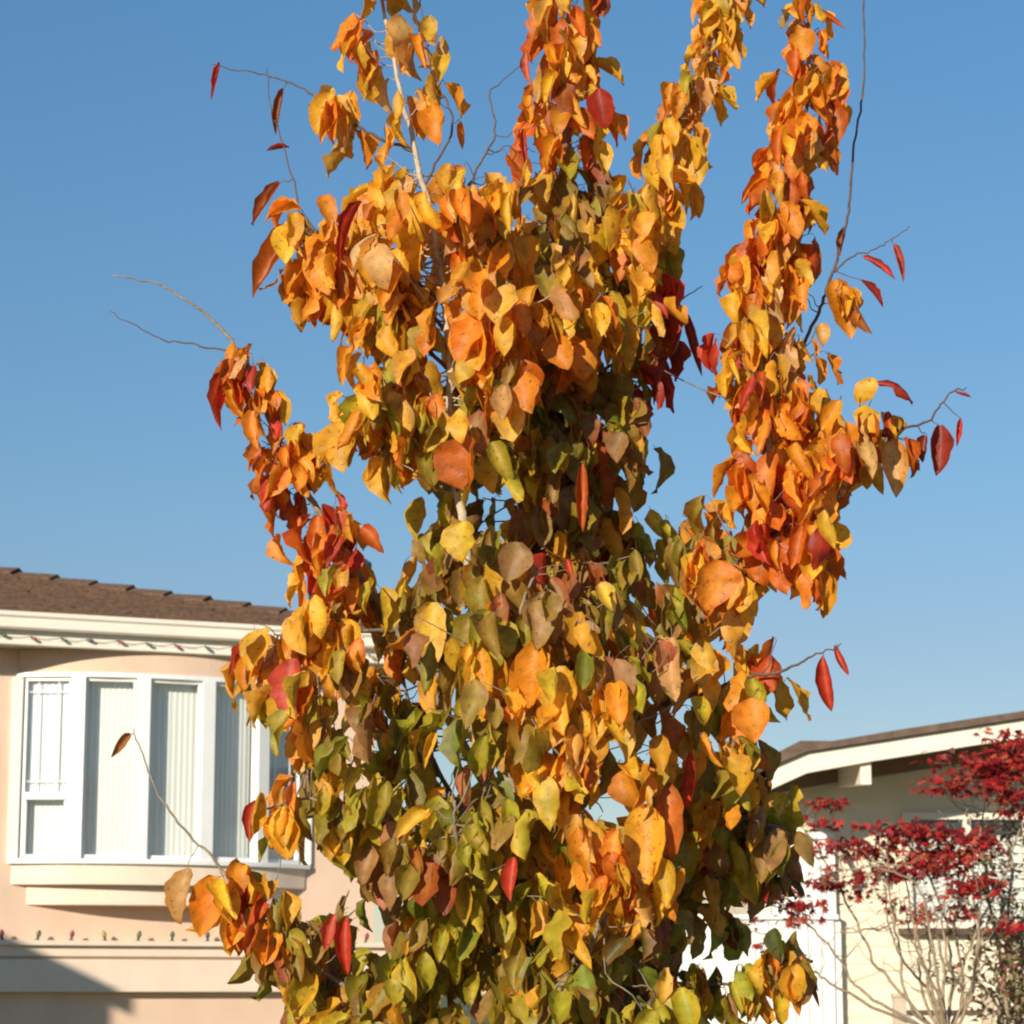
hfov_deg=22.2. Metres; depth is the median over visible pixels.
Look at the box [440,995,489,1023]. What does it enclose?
ground
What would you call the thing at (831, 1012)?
board fence
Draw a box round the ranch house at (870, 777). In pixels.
[689,711,1023,1023]
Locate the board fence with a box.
[677,914,842,1023]
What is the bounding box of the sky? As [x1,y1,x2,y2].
[0,0,1023,994]
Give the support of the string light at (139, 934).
on the stucco house at (95, 840)
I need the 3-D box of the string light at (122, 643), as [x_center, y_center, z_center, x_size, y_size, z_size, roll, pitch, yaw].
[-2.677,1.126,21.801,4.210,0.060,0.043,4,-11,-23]
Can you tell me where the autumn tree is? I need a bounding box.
[110,0,970,1023]
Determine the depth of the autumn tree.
6.48 m
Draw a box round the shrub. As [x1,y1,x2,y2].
[931,775,1023,1023]
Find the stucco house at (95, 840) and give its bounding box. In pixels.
[0,559,389,1023]
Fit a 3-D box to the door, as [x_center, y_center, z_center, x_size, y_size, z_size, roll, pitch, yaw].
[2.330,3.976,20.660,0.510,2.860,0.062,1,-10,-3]
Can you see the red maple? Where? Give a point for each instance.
(995, 778)
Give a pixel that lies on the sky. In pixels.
(118, 157)
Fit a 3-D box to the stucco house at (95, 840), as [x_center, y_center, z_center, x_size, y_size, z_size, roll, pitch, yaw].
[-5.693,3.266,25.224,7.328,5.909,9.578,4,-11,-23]
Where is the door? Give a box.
[772,832,835,1023]
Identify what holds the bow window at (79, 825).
in the stucco house at (95, 840)
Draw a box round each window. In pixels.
[7,649,311,907]
[898,812,1023,934]
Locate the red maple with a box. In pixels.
[733,726,1023,1023]
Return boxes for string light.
[0,633,383,658]
[0,929,368,942]
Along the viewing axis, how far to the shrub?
15.91 m
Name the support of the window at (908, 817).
in the ranch house at (870, 777)
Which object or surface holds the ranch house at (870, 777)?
on the ground
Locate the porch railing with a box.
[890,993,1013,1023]

